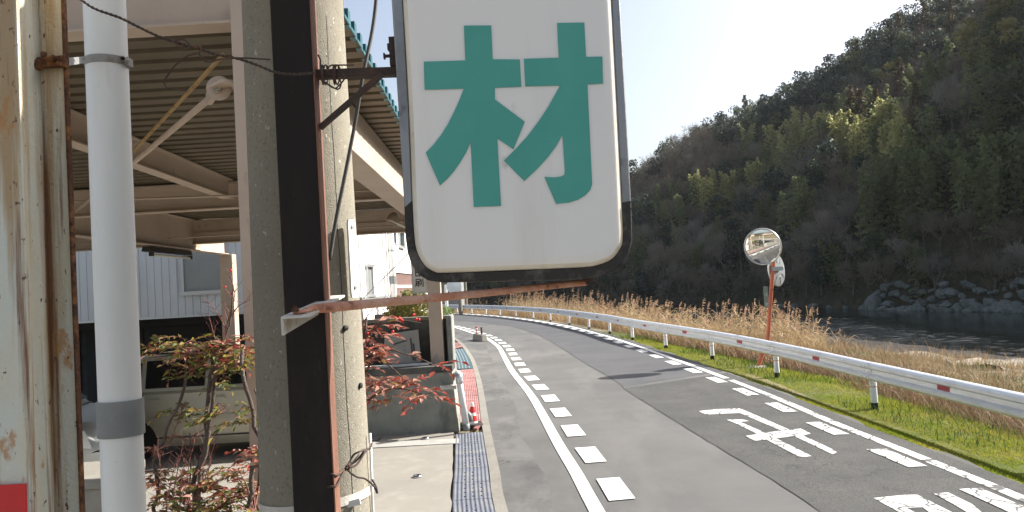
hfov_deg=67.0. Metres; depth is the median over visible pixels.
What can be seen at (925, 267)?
bare tree
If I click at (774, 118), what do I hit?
evergreen tree
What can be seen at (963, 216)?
bare tree
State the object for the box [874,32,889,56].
evergreen tree
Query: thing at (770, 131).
bamboo clump
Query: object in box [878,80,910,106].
bare tree
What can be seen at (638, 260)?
bamboo clump
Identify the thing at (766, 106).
evergreen tree
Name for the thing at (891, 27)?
evergreen tree
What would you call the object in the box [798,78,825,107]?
evergreen tree
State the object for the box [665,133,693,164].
bare tree
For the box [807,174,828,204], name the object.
evergreen tree
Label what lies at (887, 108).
bamboo clump
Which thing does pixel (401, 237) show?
window
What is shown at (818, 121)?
bamboo clump
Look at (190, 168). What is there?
carport canopy
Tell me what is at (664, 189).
bare tree
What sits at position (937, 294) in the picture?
boulder
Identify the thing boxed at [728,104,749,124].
evergreen tree
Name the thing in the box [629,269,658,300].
evergreen tree
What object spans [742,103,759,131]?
evergreen tree
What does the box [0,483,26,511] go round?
red sticker
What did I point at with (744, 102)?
conifer tree
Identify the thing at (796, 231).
bare tree
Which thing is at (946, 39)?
bamboo clump
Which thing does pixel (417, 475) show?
floor stud
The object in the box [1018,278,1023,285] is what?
boulder
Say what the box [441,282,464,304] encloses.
house
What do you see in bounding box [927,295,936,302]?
boulder
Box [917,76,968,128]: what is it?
bare tree
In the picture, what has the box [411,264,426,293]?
printing sign
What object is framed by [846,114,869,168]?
bamboo clump
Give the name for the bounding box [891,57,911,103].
conifer tree
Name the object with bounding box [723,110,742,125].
bare tree
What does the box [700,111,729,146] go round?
evergreen tree
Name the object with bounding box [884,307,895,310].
boulder
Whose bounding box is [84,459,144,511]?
low wall
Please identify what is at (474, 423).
traffic cone
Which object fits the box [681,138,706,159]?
bare tree
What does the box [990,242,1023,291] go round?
bare tree
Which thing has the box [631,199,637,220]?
evergreen tree
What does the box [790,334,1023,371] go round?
gravel bar
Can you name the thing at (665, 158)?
bare tree
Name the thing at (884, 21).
evergreen tree
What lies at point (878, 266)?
bare tree
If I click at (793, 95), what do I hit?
evergreen tree
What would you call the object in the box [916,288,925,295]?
boulder
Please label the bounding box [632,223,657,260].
bare tree
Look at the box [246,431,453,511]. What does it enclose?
concrete pad
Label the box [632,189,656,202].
bare tree
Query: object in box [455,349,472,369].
drain grating
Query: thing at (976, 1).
bare tree
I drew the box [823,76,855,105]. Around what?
evergreen tree
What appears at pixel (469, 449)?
drain cover
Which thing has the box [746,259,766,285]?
bare tree
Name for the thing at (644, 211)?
bamboo clump
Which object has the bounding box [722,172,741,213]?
bamboo clump
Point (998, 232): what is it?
bare tree
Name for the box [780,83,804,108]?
evergreen tree
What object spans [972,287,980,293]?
boulder
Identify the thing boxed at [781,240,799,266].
bare tree
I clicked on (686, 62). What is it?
sky
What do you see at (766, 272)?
bare tree
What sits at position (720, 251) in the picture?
bare tree
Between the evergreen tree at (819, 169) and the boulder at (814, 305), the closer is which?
the boulder at (814, 305)
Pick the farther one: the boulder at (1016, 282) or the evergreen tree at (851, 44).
the evergreen tree at (851, 44)
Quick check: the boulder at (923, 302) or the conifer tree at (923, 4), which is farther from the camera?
the conifer tree at (923, 4)
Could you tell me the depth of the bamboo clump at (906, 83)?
103.76 m
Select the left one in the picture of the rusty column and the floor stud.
the rusty column
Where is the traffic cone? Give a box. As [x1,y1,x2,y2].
[460,402,482,427]
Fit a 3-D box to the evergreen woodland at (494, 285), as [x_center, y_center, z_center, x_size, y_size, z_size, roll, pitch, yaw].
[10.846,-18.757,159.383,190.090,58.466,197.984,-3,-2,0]
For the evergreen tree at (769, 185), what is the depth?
120.40 m
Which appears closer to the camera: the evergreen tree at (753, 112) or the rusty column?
the rusty column
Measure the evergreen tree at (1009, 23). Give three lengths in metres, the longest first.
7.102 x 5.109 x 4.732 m
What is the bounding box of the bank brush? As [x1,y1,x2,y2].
[468,3,1023,304]
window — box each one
[180,251,223,295]
[365,264,375,296]
[394,233,397,245]
[398,233,405,248]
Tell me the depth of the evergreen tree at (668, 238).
134.44 m
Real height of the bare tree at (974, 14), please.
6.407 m
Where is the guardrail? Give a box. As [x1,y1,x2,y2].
[442,305,1023,419]
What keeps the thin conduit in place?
attached to the utility pole at (274, 452)
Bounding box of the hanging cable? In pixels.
[328,0,377,260]
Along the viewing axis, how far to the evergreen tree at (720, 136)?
154.10 m
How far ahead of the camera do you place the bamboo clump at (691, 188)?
139.26 m
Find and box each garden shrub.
[382,307,395,317]
[389,289,428,317]
[442,306,454,314]
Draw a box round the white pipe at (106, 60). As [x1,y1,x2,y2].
[69,0,146,511]
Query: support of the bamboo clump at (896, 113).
on the hillside
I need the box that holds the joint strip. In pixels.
[372,438,458,447]
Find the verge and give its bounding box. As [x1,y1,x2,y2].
[602,332,1023,484]
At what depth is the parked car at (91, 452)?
9.42 m
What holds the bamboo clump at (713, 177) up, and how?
on the hillside
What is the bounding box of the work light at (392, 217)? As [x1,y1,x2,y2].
[386,212,404,227]
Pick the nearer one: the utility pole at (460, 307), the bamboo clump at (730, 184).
the utility pole at (460, 307)
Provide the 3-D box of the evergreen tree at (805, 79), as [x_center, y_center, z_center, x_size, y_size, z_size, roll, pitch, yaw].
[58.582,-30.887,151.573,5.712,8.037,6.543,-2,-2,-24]
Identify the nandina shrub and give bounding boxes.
[140,258,259,511]
[362,293,468,415]
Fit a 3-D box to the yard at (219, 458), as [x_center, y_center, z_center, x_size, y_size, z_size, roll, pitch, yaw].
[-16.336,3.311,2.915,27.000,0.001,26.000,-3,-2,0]
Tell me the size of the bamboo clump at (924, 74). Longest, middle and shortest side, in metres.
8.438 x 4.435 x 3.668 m
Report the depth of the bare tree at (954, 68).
102.88 m
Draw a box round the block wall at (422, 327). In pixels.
[362,314,455,365]
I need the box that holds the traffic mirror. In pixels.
[744,228,784,367]
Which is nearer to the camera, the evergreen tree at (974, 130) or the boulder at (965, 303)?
the boulder at (965, 303)
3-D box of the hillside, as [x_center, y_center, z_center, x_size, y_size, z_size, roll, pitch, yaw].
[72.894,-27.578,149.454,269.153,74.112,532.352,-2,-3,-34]
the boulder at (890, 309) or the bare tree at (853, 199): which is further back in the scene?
the bare tree at (853, 199)
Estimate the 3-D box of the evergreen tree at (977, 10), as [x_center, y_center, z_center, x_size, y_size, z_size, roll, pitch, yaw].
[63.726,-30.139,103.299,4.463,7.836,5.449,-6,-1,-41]
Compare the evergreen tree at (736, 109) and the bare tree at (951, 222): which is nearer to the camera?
the bare tree at (951, 222)
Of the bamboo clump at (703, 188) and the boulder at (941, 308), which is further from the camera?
the bamboo clump at (703, 188)
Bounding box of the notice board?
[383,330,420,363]
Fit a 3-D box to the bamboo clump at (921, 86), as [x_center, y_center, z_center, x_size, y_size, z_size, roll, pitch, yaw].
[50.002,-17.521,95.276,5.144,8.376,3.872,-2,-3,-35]
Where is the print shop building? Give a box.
[76,233,426,402]
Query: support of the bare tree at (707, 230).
on the hillside
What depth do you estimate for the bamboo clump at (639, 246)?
133.14 m
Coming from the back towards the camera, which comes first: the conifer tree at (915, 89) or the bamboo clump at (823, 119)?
the bamboo clump at (823, 119)
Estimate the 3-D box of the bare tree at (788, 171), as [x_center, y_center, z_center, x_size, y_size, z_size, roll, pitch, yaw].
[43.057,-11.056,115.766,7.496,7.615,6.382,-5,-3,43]
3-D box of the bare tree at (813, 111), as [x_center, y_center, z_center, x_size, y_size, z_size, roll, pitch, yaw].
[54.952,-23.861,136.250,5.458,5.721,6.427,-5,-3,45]
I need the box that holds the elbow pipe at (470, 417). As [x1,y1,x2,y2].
[467,411,472,421]
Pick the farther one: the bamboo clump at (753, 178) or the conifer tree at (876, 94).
the bamboo clump at (753, 178)
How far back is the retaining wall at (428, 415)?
12.13 m
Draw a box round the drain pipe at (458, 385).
[440,371,469,431]
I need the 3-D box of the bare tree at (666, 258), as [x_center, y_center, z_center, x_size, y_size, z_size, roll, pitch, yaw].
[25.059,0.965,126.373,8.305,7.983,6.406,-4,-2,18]
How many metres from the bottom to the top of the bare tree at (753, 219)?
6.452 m
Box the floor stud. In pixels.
[413,474,421,477]
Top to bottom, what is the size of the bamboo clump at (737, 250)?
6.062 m
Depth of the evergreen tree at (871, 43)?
137.08 m
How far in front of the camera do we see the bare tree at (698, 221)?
132.36 m
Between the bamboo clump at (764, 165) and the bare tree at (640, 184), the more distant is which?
the bare tree at (640, 184)
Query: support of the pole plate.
attached to the utility pole at (274, 452)
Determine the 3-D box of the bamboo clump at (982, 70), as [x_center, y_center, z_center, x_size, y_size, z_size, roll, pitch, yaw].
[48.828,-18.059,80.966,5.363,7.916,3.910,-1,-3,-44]
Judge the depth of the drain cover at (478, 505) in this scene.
7.90 m
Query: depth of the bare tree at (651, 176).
152.51 m
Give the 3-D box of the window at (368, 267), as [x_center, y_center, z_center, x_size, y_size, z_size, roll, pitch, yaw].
[-3.128,0.547,17.149,0.089,0.726,0.721,-3,-2,0]
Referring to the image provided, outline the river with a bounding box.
[468,306,1023,357]
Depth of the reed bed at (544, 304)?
53.98 m
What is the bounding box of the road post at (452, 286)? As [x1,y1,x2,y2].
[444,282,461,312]
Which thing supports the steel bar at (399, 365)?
on the retaining wall at (428, 415)
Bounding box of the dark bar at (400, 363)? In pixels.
[373,362,424,365]
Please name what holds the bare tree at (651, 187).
on the hillside
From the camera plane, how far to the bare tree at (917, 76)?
119.04 m
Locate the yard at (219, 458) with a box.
[145,442,249,511]
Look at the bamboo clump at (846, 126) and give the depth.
109.95 m
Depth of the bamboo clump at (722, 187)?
134.67 m
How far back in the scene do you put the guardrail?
13.69 m
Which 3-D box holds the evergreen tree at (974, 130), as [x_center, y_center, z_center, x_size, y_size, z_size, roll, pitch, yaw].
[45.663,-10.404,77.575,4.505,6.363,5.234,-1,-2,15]
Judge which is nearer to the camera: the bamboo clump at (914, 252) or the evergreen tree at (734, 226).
the bamboo clump at (914, 252)
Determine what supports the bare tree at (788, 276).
on the hillside
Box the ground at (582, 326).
[450,318,1023,511]
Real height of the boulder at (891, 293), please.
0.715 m
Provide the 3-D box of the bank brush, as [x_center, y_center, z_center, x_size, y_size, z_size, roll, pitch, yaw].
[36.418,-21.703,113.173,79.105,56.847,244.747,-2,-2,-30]
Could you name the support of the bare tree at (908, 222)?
on the hillside
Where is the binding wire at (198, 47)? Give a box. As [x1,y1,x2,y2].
[80,0,313,91]
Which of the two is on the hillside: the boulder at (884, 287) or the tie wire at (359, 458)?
the boulder at (884, 287)
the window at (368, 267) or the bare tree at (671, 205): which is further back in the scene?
the bare tree at (671, 205)
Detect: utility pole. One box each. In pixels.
[241,0,370,511]
[458,282,462,314]
[464,282,467,310]
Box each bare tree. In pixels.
[630,172,644,188]
[630,182,644,198]
[631,192,648,208]
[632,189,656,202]
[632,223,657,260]
[633,178,651,195]
[634,161,658,180]
[638,221,661,242]
[639,153,659,170]
[641,173,672,198]
[641,239,688,275]
[641,243,676,275]
[642,178,665,197]
[654,279,673,299]
[656,153,678,165]
[657,174,683,198]
[659,196,694,223]
[661,139,683,155]
[662,142,694,177]
[664,168,692,185]
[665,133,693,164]
[672,151,698,174]
[680,124,706,144]
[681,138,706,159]
[684,237,708,260]
[685,123,709,144]
[685,213,707,238]
[689,124,719,153]
[691,163,707,178]
[692,127,716,146]
[692,150,720,175]
[693,140,721,167]
[696,225,718,246]
[698,222,715,243]
[698,231,717,260]
[698,240,721,270]
[698,262,719,281]
[699,152,734,178]
[700,136,715,159]
[702,237,743,276]
[703,117,719,130]
[708,146,739,164]
[713,230,737,254]
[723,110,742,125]
[723,144,759,176]
[737,211,773,235]
[739,223,767,236]
[744,147,768,168]
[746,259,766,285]
[752,224,781,233]
[757,268,769,282]
[764,268,797,297]
[779,155,820,187]
[780,245,789,265]
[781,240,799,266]
[786,220,815,253]
[789,261,818,296]
[791,210,846,260]
[796,103,820,122]
[803,201,837,237]
[805,121,840,165]
[809,107,833,122]
[809,207,849,259]
[811,194,843,217]
[816,142,845,182]
[828,179,884,238]
[832,85,867,110]
[833,260,867,294]
[837,234,863,261]
[842,76,874,95]
[858,252,901,292]
[863,72,902,97]
[877,78,912,96]
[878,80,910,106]
[882,235,925,274]
[891,67,922,84]
[895,83,911,100]
[899,95,941,134]
[901,28,919,53]
[904,210,942,245]
[905,47,940,74]
[913,22,950,54]
[914,249,955,290]
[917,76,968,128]
[917,209,963,247]
[926,55,964,85]
[930,68,964,108]
[936,52,969,81]
[940,84,981,126]
[945,21,968,48]
[949,50,966,85]
[953,205,989,243]
[956,11,998,48]
[963,0,986,23]
[968,249,1015,289]
[985,212,1023,250]
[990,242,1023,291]
[1002,238,1023,272]
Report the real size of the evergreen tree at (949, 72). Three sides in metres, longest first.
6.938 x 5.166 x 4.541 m
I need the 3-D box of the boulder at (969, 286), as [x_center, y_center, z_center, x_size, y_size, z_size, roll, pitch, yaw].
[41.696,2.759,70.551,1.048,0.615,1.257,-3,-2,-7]
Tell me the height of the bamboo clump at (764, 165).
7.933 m
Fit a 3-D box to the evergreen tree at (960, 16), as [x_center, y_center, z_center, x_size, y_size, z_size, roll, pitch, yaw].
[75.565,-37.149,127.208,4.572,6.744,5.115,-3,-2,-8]
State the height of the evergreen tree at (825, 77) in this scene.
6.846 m
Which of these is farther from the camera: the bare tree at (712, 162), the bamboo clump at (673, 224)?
the bare tree at (712, 162)
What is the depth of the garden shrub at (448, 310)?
16.87 m
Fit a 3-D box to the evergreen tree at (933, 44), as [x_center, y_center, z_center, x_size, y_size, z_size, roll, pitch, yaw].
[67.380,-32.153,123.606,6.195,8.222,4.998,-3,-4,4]
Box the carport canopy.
[67,0,444,510]
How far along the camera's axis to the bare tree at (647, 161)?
167.70 m
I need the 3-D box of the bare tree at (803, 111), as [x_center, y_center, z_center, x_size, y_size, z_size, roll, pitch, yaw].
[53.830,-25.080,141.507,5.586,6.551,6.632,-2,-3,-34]
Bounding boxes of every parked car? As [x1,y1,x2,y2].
[81,393,99,461]
[140,344,248,459]
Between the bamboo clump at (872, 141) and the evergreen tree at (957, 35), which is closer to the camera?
the bamboo clump at (872, 141)
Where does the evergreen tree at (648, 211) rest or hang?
on the hillside
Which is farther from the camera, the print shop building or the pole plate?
the print shop building
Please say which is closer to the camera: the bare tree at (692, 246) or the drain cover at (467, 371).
the drain cover at (467, 371)
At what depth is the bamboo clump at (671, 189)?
144.27 m
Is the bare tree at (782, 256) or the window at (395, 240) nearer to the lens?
the window at (395, 240)
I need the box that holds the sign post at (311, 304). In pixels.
[270,0,592,511]
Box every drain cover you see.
[452,481,491,500]
[452,498,494,511]
[453,467,488,482]
[454,454,487,468]
[455,432,483,444]
[455,443,485,455]
[457,369,473,375]
[457,378,477,395]
[458,396,478,408]
[460,407,480,421]
[463,374,474,378]
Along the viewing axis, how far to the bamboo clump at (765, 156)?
135.80 m
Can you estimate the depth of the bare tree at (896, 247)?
77.56 m
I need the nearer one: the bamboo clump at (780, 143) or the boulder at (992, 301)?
the boulder at (992, 301)
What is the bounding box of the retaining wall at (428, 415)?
[364,362,460,435]
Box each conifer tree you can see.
[737,95,749,126]
[843,85,858,114]
[846,88,868,145]
[852,39,862,73]
[869,88,880,146]
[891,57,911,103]
[892,12,912,54]
[904,83,931,148]
[915,0,940,45]
[943,0,958,52]
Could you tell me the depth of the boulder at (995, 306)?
65.97 m
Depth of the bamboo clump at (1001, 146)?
72.02 m
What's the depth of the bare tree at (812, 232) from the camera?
93.80 m
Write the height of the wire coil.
0.095 m
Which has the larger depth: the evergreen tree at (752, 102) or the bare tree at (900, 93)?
the evergreen tree at (752, 102)
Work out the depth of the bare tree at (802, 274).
92.07 m
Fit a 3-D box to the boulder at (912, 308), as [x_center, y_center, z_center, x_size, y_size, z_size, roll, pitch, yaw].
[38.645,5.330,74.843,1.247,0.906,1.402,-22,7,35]
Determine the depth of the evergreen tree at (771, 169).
122.77 m
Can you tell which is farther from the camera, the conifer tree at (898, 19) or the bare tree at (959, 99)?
the conifer tree at (898, 19)
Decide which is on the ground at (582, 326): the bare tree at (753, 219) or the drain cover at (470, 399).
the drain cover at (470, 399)
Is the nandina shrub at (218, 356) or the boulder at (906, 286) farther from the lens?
the boulder at (906, 286)
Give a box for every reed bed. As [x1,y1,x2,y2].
[453,288,646,323]
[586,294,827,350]
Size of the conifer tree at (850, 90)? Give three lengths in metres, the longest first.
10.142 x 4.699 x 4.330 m
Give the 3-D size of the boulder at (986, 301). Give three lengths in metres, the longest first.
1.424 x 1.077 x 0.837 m
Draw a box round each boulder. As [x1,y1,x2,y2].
[790,303,797,307]
[807,303,818,307]
[863,294,881,309]
[876,306,887,310]
[880,283,890,291]
[882,300,893,307]
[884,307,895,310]
[889,290,898,296]
[894,280,904,287]
[894,292,900,297]
[903,284,910,289]
[905,306,916,310]
[908,287,919,294]
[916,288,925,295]
[920,300,926,305]
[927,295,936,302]
[934,288,945,298]
[936,307,949,310]
[938,300,951,307]
[939,281,949,286]
[940,288,953,295]
[943,289,959,296]
[950,304,962,310]
[958,293,966,298]
[959,298,983,309]
[960,280,970,288]
[963,283,975,289]
[967,307,981,311]
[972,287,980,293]
[977,288,987,294]
[983,298,989,305]
[989,298,997,304]
[991,302,1010,311]
[999,299,1011,303]
[1004,292,1012,298]
[1007,306,1018,312]
[1010,281,1015,289]
[1010,301,1023,307]
[1013,277,1021,286]
[1015,308,1023,312]
[1017,289,1023,299]
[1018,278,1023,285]
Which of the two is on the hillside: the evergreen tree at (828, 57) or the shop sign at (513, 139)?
the evergreen tree at (828, 57)
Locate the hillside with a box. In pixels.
[443,0,1023,310]
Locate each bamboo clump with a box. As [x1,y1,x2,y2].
[624,246,644,275]
[627,231,653,280]
[636,194,656,223]
[650,183,669,219]
[663,194,690,236]
[667,178,680,211]
[670,220,685,251]
[686,181,708,217]
[687,169,709,211]
[687,241,704,282]
[697,177,716,222]
[705,168,722,207]
[706,171,728,213]
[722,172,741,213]
[724,169,739,207]
[731,231,744,266]
[735,159,751,208]
[738,123,755,162]
[744,164,761,208]
[745,156,768,190]
[758,138,778,168]
[761,155,777,191]
[762,124,782,156]
[762,194,785,229]
[770,142,804,195]
[775,133,789,167]
[776,175,810,240]
[781,106,803,149]
[784,114,803,156]
[788,121,811,162]
[791,188,825,248]
[800,112,816,155]
[809,109,827,157]
[813,113,837,163]
[814,110,838,152]
[817,239,845,289]
[826,109,854,164]
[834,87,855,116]
[835,109,861,159]
[835,115,858,165]
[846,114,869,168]
[852,172,899,255]
[856,161,895,234]
[861,85,873,115]
[861,113,882,166]
[862,112,889,170]
[862,115,893,156]
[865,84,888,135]
[866,96,895,122]
[872,152,894,211]
[873,117,895,165]
[875,102,905,130]
[883,148,920,228]
[885,109,915,162]
[885,145,919,198]
[892,103,923,155]
[892,149,926,213]
[892,151,928,234]
[894,100,910,129]
[894,149,950,227]
[899,64,917,87]
[900,80,928,136]
[901,76,930,102]
[901,150,944,223]
[902,104,945,164]
[904,240,929,297]
[919,40,951,108]
[919,59,943,103]
[944,36,964,82]
[945,148,979,223]
[952,138,1001,227]
[955,133,1007,224]
[958,45,997,118]
[966,156,1009,244]
[986,130,1023,210]
[995,132,1023,218]
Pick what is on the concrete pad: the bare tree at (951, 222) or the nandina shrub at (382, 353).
the nandina shrub at (382, 353)
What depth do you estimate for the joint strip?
11.31 m
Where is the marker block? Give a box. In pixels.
[473,327,487,341]
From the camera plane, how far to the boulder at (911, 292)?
76.13 m
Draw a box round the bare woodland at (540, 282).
[468,67,1023,304]
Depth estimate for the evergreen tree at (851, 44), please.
153.08 m
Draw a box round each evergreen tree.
[629,159,650,183]
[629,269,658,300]
[631,194,656,231]
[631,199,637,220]
[643,156,666,182]
[657,138,672,164]
[657,218,683,246]
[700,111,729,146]
[704,194,735,229]
[709,159,735,185]
[712,118,739,150]
[720,218,763,275]
[726,113,747,143]
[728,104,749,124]
[734,113,764,143]
[735,156,768,190]
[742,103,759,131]
[747,98,773,134]
[747,99,762,126]
[750,170,787,206]
[752,94,789,127]
[762,92,783,118]
[762,112,783,138]
[764,166,794,192]
[770,168,792,208]
[774,82,790,99]
[774,83,801,122]
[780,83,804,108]
[783,105,804,121]
[788,70,817,111]
[793,137,846,187]
[796,77,828,109]
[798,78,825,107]
[803,125,818,151]
[806,246,834,295]
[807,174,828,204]
[810,76,840,111]
[813,103,832,115]
[814,62,848,96]
[814,70,837,92]
[823,54,846,70]
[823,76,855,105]
[830,92,854,119]
[834,50,866,82]
[839,38,865,72]
[843,153,870,189]
[846,33,869,71]
[857,28,892,69]
[862,46,894,78]
[862,57,889,88]
[863,232,895,279]
[867,17,893,48]
[869,61,898,90]
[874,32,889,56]
[882,15,909,47]
[888,11,922,42]
[889,26,919,67]
[890,9,914,28]
[892,31,919,67]
[892,95,915,105]
[896,2,919,33]
[910,0,945,30]
[911,5,934,33]
[911,94,948,134]
[913,28,955,66]
[915,108,970,177]
[921,0,946,29]
[929,61,960,87]
[937,0,972,31]
[939,121,987,176]
[951,0,973,14]
[951,21,993,51]
[951,24,965,50]
[952,11,979,32]
[956,14,996,56]
[957,34,1010,78]
[971,3,995,31]
[972,19,1023,80]
[983,0,1018,34]
[995,17,1023,69]
[1002,115,1023,162]
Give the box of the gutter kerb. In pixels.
[455,338,507,511]
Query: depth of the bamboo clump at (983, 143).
72.25 m
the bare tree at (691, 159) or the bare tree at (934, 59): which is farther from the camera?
the bare tree at (691, 159)
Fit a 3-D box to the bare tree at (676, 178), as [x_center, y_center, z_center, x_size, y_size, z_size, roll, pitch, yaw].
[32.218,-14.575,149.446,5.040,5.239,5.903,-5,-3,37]
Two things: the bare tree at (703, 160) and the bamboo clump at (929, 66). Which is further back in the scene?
the bare tree at (703, 160)
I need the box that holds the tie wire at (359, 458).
[327,442,377,493]
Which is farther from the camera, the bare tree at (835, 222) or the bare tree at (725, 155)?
the bare tree at (725, 155)
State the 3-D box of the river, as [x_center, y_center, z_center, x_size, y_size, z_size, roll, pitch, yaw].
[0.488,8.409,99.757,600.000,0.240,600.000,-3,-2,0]
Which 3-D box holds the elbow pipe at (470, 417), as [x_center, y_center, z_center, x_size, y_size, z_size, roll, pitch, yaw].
[-0.682,2.525,12.177,0.129,0.172,0.109,-3,-2,0]
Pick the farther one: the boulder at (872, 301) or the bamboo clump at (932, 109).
the bamboo clump at (932, 109)
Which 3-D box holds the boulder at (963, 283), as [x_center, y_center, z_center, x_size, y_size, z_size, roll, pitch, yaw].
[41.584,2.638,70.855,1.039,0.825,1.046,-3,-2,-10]
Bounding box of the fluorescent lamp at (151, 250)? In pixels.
[141,246,192,259]
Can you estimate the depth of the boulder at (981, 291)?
68.97 m
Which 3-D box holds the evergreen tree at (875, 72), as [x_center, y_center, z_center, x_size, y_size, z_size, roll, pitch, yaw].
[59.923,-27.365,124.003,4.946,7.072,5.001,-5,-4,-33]
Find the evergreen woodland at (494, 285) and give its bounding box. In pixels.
[466,62,1023,298]
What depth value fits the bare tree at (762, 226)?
108.32 m
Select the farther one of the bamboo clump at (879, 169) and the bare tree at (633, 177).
the bare tree at (633, 177)
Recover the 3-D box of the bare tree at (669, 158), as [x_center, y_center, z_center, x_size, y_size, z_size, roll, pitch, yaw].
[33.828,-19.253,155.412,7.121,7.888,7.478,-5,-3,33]
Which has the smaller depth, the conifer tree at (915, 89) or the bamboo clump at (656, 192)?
the conifer tree at (915, 89)
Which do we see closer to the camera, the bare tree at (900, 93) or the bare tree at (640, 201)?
the bare tree at (900, 93)
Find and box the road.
[444,313,1023,511]
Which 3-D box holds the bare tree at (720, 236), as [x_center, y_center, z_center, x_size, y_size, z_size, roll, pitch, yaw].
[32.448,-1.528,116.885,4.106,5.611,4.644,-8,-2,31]
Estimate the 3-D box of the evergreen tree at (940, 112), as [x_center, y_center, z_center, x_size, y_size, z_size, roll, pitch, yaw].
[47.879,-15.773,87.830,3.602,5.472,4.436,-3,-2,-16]
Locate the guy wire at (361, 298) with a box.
[360,254,407,299]
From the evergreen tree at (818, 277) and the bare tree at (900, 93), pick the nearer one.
the evergreen tree at (818, 277)
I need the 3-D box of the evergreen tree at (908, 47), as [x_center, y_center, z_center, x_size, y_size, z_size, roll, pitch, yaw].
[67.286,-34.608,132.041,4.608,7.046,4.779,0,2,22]
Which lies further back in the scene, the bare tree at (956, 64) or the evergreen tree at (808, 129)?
the evergreen tree at (808, 129)
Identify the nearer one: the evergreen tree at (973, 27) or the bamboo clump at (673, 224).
the evergreen tree at (973, 27)
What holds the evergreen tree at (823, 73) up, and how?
on the hillside
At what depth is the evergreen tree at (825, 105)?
132.20 m
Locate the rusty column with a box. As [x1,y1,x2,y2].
[0,0,84,511]
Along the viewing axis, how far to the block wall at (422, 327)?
12.76 m
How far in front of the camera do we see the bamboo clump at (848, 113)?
113.70 m
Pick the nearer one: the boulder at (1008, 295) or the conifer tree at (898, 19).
the boulder at (1008, 295)
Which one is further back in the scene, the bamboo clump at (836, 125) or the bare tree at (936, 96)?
the bamboo clump at (836, 125)
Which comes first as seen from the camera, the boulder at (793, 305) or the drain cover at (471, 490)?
the drain cover at (471, 490)
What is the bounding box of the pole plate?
[347,219,358,297]
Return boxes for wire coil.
[317,54,353,89]
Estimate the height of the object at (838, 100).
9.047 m
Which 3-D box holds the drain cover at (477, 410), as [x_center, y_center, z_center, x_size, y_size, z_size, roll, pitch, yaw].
[-0.776,2.797,13.583,0.429,0.051,1.569,-3,-2,-4]
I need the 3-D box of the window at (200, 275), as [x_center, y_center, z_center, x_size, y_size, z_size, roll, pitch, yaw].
[-6.412,0.043,16.008,0.944,1.511,0.090,-3,-2,0]
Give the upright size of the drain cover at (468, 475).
0.034 m
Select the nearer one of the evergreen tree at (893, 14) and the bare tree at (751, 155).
the bare tree at (751, 155)
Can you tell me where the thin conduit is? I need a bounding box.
[369,433,373,511]
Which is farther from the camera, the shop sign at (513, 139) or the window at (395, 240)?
the window at (395, 240)
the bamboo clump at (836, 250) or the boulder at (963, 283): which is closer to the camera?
the boulder at (963, 283)
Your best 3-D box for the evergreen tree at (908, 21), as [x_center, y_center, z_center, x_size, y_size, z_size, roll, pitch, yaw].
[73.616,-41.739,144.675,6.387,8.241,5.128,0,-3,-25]
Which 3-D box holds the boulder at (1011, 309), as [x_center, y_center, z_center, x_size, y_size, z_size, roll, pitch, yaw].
[42.013,4.664,64.874,0.858,0.946,1.219,-5,-2,32]
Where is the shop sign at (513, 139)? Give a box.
[392,0,631,282]
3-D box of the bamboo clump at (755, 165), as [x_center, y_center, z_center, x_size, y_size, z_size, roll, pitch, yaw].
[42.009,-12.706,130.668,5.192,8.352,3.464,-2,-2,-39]
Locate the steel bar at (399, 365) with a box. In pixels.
[375,363,428,367]
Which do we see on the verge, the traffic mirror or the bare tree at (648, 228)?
the traffic mirror
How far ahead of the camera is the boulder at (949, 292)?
71.59 m
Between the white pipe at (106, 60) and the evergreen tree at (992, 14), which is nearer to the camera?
the white pipe at (106, 60)
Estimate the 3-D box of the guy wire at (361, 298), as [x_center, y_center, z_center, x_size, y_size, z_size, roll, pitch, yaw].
[-0.226,-0.133,2.560,0.032,0.525,0.716,-5,-3,44]
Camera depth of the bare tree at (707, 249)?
118.49 m
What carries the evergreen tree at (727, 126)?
on the hillside
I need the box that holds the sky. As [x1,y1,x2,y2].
[343,0,954,171]
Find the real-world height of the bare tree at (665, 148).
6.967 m
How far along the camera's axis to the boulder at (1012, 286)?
66.16 m
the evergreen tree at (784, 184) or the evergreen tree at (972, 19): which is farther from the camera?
the evergreen tree at (784, 184)
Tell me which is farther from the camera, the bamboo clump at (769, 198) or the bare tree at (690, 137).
the bare tree at (690, 137)

